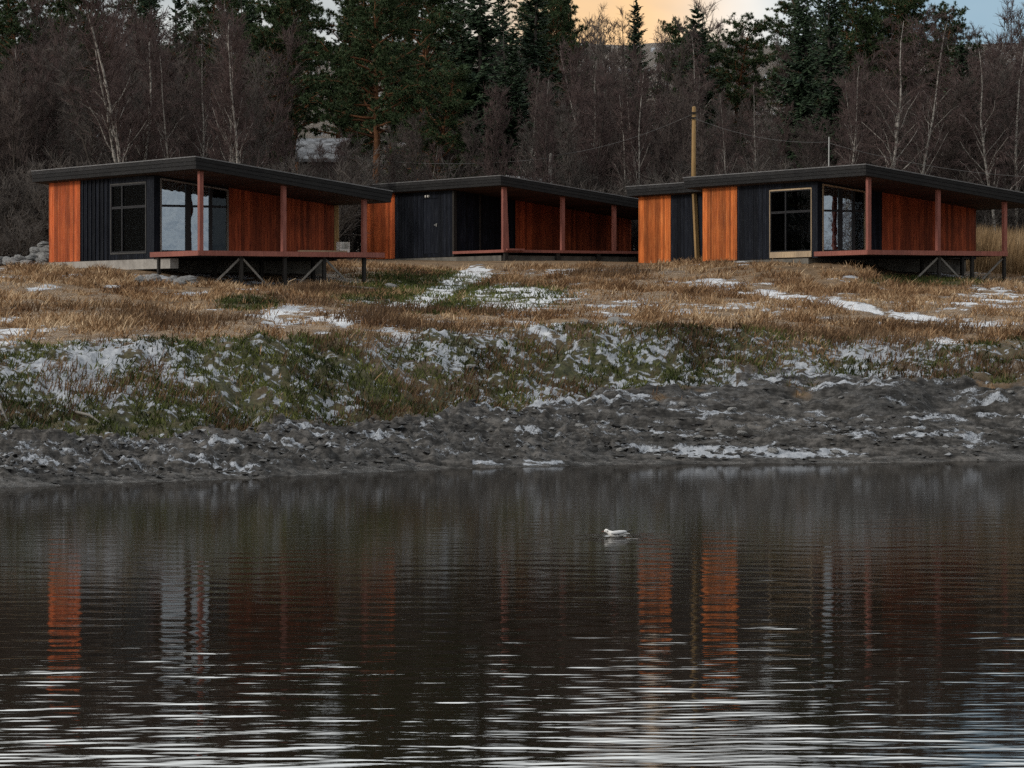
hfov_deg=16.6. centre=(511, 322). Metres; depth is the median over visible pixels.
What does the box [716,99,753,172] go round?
bare tree
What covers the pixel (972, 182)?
bare bush
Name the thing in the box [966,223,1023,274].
tall reeds
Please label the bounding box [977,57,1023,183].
bare tree
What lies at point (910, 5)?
pine tree
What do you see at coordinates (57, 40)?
bare tree
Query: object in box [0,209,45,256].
bare bush
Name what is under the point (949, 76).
bare tree
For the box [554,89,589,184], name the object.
bare tree
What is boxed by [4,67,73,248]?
bare tree
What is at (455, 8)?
spruce tree
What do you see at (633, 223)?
bare bush
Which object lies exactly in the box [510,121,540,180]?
bare tree
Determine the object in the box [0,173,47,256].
bare bush
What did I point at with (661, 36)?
bare tree
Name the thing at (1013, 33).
bare tree
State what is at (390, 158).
bare tree
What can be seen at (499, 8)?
spruce tree
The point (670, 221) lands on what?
cabin
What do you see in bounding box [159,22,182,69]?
bare tree
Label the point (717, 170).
bare bush
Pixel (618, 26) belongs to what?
bare tree
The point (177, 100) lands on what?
bare tree
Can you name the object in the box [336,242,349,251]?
crate
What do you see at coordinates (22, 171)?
bare bush
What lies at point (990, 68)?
bare tree
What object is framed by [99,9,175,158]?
bare tree
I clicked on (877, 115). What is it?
bare tree
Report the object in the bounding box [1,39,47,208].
bare tree
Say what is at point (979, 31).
bare tree
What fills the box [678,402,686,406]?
rock
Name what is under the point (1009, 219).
bare bush
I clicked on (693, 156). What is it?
utility pole
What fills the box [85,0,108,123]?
spruce tree
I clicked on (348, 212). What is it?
bare bush
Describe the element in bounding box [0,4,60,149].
bare tree
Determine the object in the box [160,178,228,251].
sliding door
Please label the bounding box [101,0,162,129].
bare tree
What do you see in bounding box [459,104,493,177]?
bare tree
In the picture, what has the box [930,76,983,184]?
bare tree
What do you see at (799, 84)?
spruce tree
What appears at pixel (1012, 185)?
bare bush
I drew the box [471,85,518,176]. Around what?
bare tree
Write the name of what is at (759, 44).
pine tree
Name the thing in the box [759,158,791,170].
bare bush
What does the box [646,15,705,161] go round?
pine tree
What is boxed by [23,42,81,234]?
bare tree
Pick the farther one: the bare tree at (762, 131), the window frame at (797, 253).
the bare tree at (762, 131)
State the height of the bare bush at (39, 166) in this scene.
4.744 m
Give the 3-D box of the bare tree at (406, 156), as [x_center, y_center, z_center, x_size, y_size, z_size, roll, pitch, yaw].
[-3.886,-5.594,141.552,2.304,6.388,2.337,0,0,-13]
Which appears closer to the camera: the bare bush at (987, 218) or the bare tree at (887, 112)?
the bare bush at (987, 218)
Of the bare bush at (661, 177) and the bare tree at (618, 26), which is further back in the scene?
the bare tree at (618, 26)
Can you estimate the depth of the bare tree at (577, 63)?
145.56 m
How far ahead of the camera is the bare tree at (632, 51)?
212.46 m
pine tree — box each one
[0,0,88,196]
[3,0,95,123]
[33,0,128,160]
[95,0,164,84]
[164,0,248,150]
[190,0,279,81]
[220,0,321,170]
[246,0,351,169]
[260,0,335,133]
[291,0,447,182]
[302,0,391,137]
[321,0,448,181]
[370,0,477,176]
[382,61,483,182]
[387,1,453,116]
[505,0,596,86]
[517,0,596,171]
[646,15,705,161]
[671,21,752,157]
[688,12,794,172]
[756,0,821,122]
[798,0,895,138]
[840,0,943,157]
[841,0,895,141]
[874,0,960,171]
[919,0,984,162]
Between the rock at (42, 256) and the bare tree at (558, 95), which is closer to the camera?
the rock at (42, 256)
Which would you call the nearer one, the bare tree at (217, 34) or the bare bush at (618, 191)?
the bare bush at (618, 191)
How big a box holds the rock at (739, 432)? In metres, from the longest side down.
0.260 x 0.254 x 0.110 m
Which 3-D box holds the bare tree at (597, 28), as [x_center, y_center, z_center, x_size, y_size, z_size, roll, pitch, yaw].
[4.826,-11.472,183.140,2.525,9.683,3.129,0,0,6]
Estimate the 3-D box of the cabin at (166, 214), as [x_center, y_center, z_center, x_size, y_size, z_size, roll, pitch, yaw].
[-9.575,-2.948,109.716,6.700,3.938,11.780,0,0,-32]
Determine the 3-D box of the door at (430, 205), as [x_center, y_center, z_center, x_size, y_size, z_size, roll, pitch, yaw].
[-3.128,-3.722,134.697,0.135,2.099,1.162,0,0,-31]
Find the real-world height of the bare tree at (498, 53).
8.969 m
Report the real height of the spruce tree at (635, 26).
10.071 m
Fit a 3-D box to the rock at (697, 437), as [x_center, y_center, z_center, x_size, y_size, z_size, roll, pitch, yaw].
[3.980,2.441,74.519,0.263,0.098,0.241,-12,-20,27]
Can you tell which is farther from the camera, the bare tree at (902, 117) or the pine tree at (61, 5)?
the pine tree at (61, 5)
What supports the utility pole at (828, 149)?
on the ground at (980, 401)
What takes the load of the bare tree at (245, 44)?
on the ground at (980, 401)
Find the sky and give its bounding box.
[0,0,1023,44]
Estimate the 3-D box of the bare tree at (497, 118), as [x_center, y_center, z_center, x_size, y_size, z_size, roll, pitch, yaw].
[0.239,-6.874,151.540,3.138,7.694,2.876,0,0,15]
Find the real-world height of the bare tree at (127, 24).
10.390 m
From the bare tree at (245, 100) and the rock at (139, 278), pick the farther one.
the bare tree at (245, 100)
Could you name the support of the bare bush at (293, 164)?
on the ground at (980, 401)
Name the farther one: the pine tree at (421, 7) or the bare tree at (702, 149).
the pine tree at (421, 7)
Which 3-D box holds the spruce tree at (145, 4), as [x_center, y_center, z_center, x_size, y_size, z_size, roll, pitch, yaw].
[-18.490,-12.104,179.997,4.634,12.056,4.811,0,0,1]
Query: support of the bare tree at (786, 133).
on the ground at (980, 401)
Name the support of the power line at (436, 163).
attached to the utility pole at (550, 170)
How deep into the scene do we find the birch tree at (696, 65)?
150.02 m
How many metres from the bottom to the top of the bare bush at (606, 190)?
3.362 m
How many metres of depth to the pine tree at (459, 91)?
148.53 m
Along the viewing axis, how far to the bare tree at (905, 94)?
156.20 m
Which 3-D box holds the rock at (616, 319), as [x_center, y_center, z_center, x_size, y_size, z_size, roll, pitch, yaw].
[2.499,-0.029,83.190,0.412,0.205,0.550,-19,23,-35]
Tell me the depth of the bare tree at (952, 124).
139.29 m
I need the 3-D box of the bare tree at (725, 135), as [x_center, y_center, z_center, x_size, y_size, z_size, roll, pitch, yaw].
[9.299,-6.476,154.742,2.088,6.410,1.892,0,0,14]
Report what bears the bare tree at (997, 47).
on the ground at (980, 401)
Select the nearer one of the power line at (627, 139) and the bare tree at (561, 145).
the power line at (627, 139)
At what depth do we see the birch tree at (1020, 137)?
138.82 m
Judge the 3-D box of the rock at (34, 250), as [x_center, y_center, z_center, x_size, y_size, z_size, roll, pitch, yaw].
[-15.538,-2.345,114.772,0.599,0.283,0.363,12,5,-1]
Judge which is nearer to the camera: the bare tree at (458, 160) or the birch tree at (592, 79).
the birch tree at (592, 79)
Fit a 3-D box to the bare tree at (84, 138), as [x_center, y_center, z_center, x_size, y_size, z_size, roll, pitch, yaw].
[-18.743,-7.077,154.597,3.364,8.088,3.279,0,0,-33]
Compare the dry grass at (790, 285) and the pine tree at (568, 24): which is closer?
the dry grass at (790, 285)
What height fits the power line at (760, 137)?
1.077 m
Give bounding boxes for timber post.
[334,206,338,250]
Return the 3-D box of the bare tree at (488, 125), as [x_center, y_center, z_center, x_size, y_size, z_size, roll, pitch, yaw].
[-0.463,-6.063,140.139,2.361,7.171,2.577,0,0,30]
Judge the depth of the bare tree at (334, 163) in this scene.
141.62 m
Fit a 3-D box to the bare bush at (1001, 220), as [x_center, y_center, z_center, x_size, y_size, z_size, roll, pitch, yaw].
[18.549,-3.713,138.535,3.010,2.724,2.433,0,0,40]
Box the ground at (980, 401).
[0,41,1023,487]
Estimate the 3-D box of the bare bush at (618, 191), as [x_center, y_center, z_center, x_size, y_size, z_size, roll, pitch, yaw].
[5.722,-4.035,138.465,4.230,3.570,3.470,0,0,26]
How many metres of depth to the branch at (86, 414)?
70.05 m
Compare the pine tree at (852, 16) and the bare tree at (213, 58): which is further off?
the pine tree at (852, 16)
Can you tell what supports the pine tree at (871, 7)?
on the ground at (980, 401)
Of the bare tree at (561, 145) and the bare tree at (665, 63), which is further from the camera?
the bare tree at (665, 63)
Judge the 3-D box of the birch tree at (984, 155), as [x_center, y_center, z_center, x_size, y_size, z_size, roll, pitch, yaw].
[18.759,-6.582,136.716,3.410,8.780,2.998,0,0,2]
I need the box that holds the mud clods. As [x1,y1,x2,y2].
[0,374,1023,483]
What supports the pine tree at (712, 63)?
on the ground at (980, 401)
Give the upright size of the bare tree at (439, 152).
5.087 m
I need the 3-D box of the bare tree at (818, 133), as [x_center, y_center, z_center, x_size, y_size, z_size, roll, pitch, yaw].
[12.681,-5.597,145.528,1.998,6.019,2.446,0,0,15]
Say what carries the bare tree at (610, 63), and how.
on the ground at (980, 401)
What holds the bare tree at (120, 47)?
on the ground at (980, 401)
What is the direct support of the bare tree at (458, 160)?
on the ground at (980, 401)
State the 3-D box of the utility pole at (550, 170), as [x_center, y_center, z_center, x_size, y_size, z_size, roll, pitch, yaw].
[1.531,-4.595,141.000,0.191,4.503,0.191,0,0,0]
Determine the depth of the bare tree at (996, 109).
159.18 m
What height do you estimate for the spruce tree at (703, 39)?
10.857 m
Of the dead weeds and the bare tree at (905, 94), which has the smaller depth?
the dead weeds
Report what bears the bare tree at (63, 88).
on the ground at (980, 401)
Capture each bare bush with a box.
[0,157,72,255]
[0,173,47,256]
[0,193,44,255]
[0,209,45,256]
[11,159,48,241]
[17,145,98,243]
[224,152,309,212]
[269,154,383,237]
[284,153,360,236]
[286,156,397,251]
[308,174,373,251]
[326,163,381,251]
[327,134,486,244]
[547,154,624,194]
[564,176,659,250]
[592,183,633,246]
[607,162,672,228]
[607,179,638,250]
[631,220,638,250]
[633,153,744,184]
[667,155,762,182]
[687,160,765,174]
[733,150,807,172]
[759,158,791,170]
[916,170,1012,232]
[956,168,984,228]
[976,177,1023,226]
[977,209,1013,229]
[980,208,1023,231]
[984,181,1023,235]
[1002,162,1023,231]
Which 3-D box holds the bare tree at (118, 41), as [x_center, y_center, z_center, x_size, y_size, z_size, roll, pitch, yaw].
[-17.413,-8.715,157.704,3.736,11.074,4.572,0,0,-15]
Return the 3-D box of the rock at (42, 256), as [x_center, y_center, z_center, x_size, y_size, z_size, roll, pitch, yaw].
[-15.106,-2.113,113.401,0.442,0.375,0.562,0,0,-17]
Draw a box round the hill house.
[295,138,370,179]
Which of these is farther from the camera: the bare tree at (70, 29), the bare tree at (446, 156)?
the bare tree at (70, 29)
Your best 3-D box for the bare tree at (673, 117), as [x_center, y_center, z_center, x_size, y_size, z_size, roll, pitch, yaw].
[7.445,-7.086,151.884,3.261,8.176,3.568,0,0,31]
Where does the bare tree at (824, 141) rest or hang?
on the ground at (980, 401)
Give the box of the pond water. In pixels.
[0,461,1023,767]
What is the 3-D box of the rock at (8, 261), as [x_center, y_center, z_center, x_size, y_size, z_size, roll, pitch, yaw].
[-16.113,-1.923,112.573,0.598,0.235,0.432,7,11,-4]
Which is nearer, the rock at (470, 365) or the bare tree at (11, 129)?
the rock at (470, 365)
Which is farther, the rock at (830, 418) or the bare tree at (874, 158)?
the bare tree at (874, 158)
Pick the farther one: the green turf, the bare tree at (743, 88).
the bare tree at (743, 88)
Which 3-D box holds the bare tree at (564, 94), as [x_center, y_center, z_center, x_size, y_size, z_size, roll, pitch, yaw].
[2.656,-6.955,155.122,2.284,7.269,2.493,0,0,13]
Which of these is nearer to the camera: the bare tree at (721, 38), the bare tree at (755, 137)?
the bare tree at (755, 137)
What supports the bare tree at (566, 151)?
on the ground at (980, 401)
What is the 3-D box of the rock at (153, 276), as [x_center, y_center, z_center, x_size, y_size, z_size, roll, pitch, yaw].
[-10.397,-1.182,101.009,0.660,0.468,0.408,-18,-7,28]
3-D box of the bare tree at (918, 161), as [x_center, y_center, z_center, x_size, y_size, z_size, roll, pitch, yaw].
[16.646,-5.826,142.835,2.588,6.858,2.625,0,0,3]
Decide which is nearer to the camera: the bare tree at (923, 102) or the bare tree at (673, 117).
the bare tree at (673, 117)
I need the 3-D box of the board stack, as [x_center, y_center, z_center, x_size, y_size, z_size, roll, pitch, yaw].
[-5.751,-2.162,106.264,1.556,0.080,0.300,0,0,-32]
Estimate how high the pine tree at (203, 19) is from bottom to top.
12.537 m
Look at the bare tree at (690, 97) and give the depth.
146.77 m
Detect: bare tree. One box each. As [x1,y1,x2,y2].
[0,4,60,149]
[0,57,47,257]
[0,69,13,199]
[0,72,35,209]
[0,73,21,174]
[0,88,24,213]
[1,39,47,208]
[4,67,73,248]
[11,36,51,241]
[18,0,87,159]
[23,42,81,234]
[24,21,72,154]
[29,61,101,183]
[35,27,101,165]
[36,76,84,164]
[38,29,138,165]
[39,12,108,167]
[48,73,109,162]
[62,0,119,164]
[81,9,140,164]
[81,65,110,163]
[88,11,143,163]
[89,0,136,119]
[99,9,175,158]
[99,61,129,161]
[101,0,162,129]
[103,5,173,158]
[106,29,159,163]
[122,0,190,151]
[125,58,204,161]
[131,24,207,159]
[151,53,188,152]
[153,48,209,147]
[153,58,226,160]
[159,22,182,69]
[165,22,206,136]
[166,0,242,143]
[166,35,189,86]
[166,57,215,156]
[167,50,198,152]
[175,33,256,153]
[183,67,233,159]
[197,7,243,92]
[198,92,229,160]
[200,7,275,131]
[214,31,260,160]
[220,46,282,169]
[228,74,262,161]
[233,69,272,163]
[238,101,260,166]
[246,36,306,170]
[247,16,308,167]
[268,101,296,171]
[303,142,327,174]
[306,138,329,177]
[316,138,348,180]
[333,126,355,179]
[339,144,363,251]
[360,139,403,182]
[377,126,408,182]
[381,143,408,182]
[385,125,419,180]
[389,108,437,181]
[418,142,444,179]
[427,111,464,178]
[436,115,462,176]
[454,143,470,175]
[455,128,484,172]
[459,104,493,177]
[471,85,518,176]
[475,81,529,178]
[484,79,534,171]
[487,34,505,108]
[495,49,530,135]
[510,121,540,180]
[514,87,562,183]
[525,76,564,183]
[532,80,566,169]
[544,89,588,183]
[545,101,598,189]
[547,37,613,190]
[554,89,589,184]
[558,17,595,144]
[559,56,625,193]
[562,76,605,191]
[571,2,608,78]
[575,100,619,191]
[581,39,660,182]
[581,40,628,192]
[582,16,603,86]
[583,12,619,145]
[587,68,640,192]
[588,28,608,85]
[590,5,632,96]
[604,42,662,184]
[610,92,658,194]
[610,103,651,177]
[618,22,647,97]
[621,45,669,174]
[632,16,701,175]
[640,102,688,182]
[641,93,679,183]
[643,75,711,182]
[647,20,670,89]
[652,75,705,182]
[656,37,678,104]
[659,67,716,177]
[664,61,715,178]
[671,102,721,182]
[693,0,735,119]
[700,93,732,174]
[706,114,735,167]
[709,104,734,173]
[713,18,726,71]
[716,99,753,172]
[718,101,764,172]
[725,34,785,161]
[728,15,761,162]
[731,132,760,171]
[743,120,768,170]
[748,111,792,170]
[751,108,770,169]
[752,113,783,164]
[755,22,787,131]
[756,133,775,169]
[760,41,797,165]
[764,102,794,167]
[791,111,824,168]
[801,120,829,167]
[804,117,840,166]
[808,134,826,166]
[816,34,861,134]
[824,70,865,165]
[831,70,871,160]
[832,76,880,165]
[834,69,910,170]
[842,50,902,166]
[854,71,903,167]
[858,74,897,163]
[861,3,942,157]
[871,91,913,167]
[879,44,914,165]
[889,90,916,166]
[901,99,943,175]
[906,70,938,171]
[907,87,943,172]
[908,55,975,177]
[910,24,945,117]
[912,92,970,175]
[913,53,970,176]
[915,95,984,223]
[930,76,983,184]
[931,111,973,179]
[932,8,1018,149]
[942,53,1011,224]
[942,84,985,184]
[947,25,1020,157]
[960,65,1023,221]
[969,21,983,102]
[974,59,1014,185]
[975,28,1023,176]
[976,26,1014,140]
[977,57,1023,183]
[978,63,1007,168]
[982,51,1023,208]
[991,0,1023,117]
[1007,3,1023,93]
[1008,84,1023,156]
[1012,28,1023,169]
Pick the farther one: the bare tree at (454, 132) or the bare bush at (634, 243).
the bare tree at (454, 132)
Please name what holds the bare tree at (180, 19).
on the ground at (980, 401)
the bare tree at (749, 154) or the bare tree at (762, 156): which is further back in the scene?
the bare tree at (749, 154)
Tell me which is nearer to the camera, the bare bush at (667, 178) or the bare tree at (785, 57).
the bare bush at (667, 178)
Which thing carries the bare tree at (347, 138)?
on the ground at (980, 401)
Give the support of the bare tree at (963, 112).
on the ground at (980, 401)
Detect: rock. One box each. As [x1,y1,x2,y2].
[2,259,18,264]
[14,254,26,259]
[25,255,35,260]
[29,247,39,252]
[37,241,48,247]
[38,245,48,252]
[38,252,48,262]
[134,276,143,283]
[143,273,161,281]
[173,279,185,285]
[177,275,196,283]
[385,283,397,287]
[466,364,478,369]
[575,423,583,427]
[579,319,590,324]
[607,317,626,324]
[650,401,658,405]
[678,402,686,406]
[693,435,704,439]
[727,407,736,411]
[736,430,747,434]
[767,448,778,452]
[825,417,835,420]
[831,449,841,453]
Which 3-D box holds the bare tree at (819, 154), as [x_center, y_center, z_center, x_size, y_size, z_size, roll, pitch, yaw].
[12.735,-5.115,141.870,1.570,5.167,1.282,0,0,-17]
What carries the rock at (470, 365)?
on the ground at (980, 401)
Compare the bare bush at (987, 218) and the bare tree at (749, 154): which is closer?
the bare bush at (987, 218)
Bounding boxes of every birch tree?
[55,0,171,162]
[147,49,190,159]
[181,40,226,158]
[205,0,270,167]
[507,62,544,175]
[525,74,563,183]
[550,41,631,188]
[563,56,617,186]
[605,64,653,250]
[678,28,723,167]
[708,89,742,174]
[738,76,772,171]
[832,59,870,165]
[836,14,943,171]
[887,4,968,175]
[951,44,1023,232]
[971,37,1023,232]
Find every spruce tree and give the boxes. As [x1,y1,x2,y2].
[0,0,26,132]
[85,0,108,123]
[126,0,176,117]
[164,0,191,121]
[233,0,267,99]
[321,0,381,152]
[409,0,477,180]
[422,0,556,176]
[460,28,566,179]
[486,0,520,135]
[508,0,571,182]
[553,0,595,171]
[618,0,658,162]
[667,5,741,164]
[765,0,839,168]
[790,0,869,167]
[795,0,833,145]
[920,41,997,221]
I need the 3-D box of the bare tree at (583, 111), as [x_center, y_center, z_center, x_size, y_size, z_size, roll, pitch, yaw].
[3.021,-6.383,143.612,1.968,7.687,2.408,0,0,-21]
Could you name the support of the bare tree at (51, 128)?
on the ground at (980, 401)
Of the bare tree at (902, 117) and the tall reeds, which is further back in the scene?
the bare tree at (902, 117)
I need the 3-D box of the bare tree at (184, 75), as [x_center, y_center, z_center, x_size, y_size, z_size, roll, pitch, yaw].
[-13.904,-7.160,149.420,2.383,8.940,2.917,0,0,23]
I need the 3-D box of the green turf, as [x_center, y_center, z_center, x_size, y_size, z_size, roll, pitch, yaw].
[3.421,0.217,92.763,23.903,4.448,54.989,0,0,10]
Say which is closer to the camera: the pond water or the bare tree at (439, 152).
the pond water
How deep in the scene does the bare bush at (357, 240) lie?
142.70 m
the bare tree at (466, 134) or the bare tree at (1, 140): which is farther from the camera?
the bare tree at (466, 134)
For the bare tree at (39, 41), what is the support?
on the ground at (980, 401)
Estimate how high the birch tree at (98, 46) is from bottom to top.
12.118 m
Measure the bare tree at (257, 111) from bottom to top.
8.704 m
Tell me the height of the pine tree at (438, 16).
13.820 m
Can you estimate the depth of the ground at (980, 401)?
76.18 m
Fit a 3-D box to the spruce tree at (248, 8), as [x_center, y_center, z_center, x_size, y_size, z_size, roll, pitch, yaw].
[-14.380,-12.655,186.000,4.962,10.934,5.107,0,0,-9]
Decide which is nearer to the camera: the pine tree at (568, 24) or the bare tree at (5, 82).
the bare tree at (5, 82)
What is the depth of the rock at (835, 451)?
73.67 m
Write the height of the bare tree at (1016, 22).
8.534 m
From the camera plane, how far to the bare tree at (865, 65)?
157.29 m
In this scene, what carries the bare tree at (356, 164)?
on the ground at (980, 401)
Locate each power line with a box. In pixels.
[312,152,544,163]
[560,114,691,154]
[695,118,818,142]
[830,143,1023,176]
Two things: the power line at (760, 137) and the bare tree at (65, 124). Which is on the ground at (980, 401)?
the bare tree at (65, 124)
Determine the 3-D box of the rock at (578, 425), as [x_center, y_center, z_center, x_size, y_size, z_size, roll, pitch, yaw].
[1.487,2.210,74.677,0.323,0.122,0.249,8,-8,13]
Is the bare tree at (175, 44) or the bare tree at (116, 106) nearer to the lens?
the bare tree at (116, 106)
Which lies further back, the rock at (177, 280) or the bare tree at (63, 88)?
the bare tree at (63, 88)
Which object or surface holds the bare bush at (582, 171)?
on the ground at (980, 401)
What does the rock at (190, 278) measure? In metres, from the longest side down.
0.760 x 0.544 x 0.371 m
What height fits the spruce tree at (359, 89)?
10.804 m
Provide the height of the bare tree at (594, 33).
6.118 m
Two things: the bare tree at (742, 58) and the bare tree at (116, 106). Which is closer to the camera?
the bare tree at (116, 106)
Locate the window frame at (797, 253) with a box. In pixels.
[769,187,811,257]
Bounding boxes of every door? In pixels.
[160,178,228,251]
[424,199,437,253]
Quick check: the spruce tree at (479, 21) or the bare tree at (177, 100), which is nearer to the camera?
the bare tree at (177, 100)
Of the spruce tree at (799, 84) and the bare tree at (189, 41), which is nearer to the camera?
the spruce tree at (799, 84)
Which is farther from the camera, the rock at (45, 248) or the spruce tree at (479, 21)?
the spruce tree at (479, 21)
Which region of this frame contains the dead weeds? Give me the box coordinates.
[0,261,1023,435]
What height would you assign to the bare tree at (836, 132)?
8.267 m
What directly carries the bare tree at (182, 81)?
on the ground at (980, 401)
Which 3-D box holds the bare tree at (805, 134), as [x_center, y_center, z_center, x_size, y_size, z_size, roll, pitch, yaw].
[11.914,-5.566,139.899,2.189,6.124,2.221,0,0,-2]
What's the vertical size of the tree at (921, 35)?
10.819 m
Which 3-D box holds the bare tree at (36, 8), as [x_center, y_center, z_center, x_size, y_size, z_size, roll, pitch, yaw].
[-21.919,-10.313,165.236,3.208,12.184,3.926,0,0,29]
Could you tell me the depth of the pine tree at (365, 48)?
150.23 m
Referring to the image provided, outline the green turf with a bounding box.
[0,266,1023,439]
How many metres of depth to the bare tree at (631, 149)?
158.36 m
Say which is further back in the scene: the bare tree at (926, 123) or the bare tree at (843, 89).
the bare tree at (926, 123)
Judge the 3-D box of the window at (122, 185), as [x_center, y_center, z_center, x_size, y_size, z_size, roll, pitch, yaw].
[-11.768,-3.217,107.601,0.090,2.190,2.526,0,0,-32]
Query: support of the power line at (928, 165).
attached to the utility pole at (828, 149)
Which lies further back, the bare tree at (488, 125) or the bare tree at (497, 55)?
the bare tree at (497, 55)
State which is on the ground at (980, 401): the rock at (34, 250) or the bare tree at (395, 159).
the bare tree at (395, 159)
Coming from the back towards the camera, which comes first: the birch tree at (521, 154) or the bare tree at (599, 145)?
the birch tree at (521, 154)
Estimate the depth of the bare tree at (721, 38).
218.72 m
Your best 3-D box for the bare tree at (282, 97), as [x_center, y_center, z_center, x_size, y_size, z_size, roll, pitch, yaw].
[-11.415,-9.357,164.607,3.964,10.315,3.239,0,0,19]
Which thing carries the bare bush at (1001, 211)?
on the ground at (980, 401)
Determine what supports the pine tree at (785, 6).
on the ground at (980, 401)
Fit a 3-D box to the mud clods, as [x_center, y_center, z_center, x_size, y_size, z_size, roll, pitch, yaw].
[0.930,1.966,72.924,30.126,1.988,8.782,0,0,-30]
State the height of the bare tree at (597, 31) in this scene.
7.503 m
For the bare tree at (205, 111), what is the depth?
142.88 m
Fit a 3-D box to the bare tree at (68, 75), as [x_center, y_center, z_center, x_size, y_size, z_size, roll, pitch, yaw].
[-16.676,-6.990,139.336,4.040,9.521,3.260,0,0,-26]
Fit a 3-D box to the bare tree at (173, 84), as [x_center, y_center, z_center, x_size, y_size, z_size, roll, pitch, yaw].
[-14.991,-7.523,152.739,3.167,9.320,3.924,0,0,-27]
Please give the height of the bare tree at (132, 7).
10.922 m
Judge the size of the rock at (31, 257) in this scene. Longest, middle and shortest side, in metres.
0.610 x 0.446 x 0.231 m
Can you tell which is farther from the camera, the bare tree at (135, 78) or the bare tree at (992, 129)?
the bare tree at (135, 78)
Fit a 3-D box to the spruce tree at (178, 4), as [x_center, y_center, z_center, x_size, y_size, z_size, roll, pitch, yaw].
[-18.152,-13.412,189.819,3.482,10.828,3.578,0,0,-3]
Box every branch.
[0,403,7,421]
[75,410,103,425]
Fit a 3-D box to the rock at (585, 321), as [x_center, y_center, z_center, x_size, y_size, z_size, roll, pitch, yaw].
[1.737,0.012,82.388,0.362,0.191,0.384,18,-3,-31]
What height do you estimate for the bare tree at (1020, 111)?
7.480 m
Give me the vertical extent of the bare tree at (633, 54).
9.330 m
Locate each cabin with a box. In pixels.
[31,156,392,285]
[366,175,638,261]
[626,182,827,262]
[683,164,1023,280]
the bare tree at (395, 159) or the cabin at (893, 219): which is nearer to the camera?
the cabin at (893, 219)
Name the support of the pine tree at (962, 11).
on the ground at (980, 401)
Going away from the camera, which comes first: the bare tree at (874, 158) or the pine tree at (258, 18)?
the bare tree at (874, 158)
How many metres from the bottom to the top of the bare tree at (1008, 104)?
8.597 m
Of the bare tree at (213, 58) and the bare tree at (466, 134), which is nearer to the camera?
the bare tree at (466, 134)
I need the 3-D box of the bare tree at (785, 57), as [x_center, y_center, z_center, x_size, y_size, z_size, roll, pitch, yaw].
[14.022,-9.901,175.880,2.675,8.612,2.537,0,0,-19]
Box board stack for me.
[298,250,346,251]
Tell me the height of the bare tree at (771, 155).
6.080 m
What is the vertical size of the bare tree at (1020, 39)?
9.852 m
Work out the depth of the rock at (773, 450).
73.07 m
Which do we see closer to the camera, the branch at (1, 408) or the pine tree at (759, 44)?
the branch at (1, 408)
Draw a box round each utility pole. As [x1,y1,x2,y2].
[548,153,551,183]
[690,106,696,176]
[828,137,829,165]
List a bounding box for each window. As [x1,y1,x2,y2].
[110,181,145,254]
[822,184,865,250]
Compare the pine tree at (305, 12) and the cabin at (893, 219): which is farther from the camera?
the pine tree at (305, 12)
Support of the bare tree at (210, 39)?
on the ground at (980, 401)
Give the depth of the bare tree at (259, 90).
147.95 m
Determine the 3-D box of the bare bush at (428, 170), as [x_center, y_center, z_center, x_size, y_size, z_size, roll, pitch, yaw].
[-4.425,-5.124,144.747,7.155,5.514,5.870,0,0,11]
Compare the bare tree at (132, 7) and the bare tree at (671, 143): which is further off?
the bare tree at (132, 7)
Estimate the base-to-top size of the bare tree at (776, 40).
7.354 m
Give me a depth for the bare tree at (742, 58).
178.14 m
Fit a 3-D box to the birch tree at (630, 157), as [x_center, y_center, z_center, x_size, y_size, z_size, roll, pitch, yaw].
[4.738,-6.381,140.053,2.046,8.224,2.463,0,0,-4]
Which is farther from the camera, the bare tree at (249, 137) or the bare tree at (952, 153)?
the bare tree at (249, 137)
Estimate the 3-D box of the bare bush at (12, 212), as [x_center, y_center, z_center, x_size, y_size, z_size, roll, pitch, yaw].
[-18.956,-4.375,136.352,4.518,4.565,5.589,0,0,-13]
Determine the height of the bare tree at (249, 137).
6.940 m
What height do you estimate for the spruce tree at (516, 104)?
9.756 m
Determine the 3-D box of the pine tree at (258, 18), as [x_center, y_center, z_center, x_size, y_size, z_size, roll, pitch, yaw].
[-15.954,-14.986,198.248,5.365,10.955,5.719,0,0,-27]
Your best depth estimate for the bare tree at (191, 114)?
144.31 m
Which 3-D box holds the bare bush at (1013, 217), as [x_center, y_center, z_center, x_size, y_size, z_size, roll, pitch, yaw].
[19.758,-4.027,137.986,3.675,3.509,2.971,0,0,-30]
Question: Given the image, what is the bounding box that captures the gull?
[602,529,631,536]
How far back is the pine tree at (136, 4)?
194.09 m
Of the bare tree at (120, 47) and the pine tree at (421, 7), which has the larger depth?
the pine tree at (421, 7)
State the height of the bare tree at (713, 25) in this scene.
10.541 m
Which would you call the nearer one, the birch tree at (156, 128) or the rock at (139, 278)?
the rock at (139, 278)
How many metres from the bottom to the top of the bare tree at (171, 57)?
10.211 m
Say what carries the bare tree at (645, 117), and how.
on the ground at (980, 401)
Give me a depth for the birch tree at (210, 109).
138.56 m
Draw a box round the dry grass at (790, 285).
[0,255,1023,416]
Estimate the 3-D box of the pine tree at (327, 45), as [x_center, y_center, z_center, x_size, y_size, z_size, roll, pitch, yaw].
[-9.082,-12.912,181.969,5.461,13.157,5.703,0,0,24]
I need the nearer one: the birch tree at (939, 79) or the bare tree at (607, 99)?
the birch tree at (939, 79)
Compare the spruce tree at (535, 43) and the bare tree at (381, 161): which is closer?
the bare tree at (381, 161)
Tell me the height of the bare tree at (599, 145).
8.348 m
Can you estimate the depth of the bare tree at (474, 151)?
150.63 m
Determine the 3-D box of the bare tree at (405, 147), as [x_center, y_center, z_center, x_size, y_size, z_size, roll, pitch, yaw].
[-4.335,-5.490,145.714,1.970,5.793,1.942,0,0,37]
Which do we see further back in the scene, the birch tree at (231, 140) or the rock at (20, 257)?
the birch tree at (231, 140)

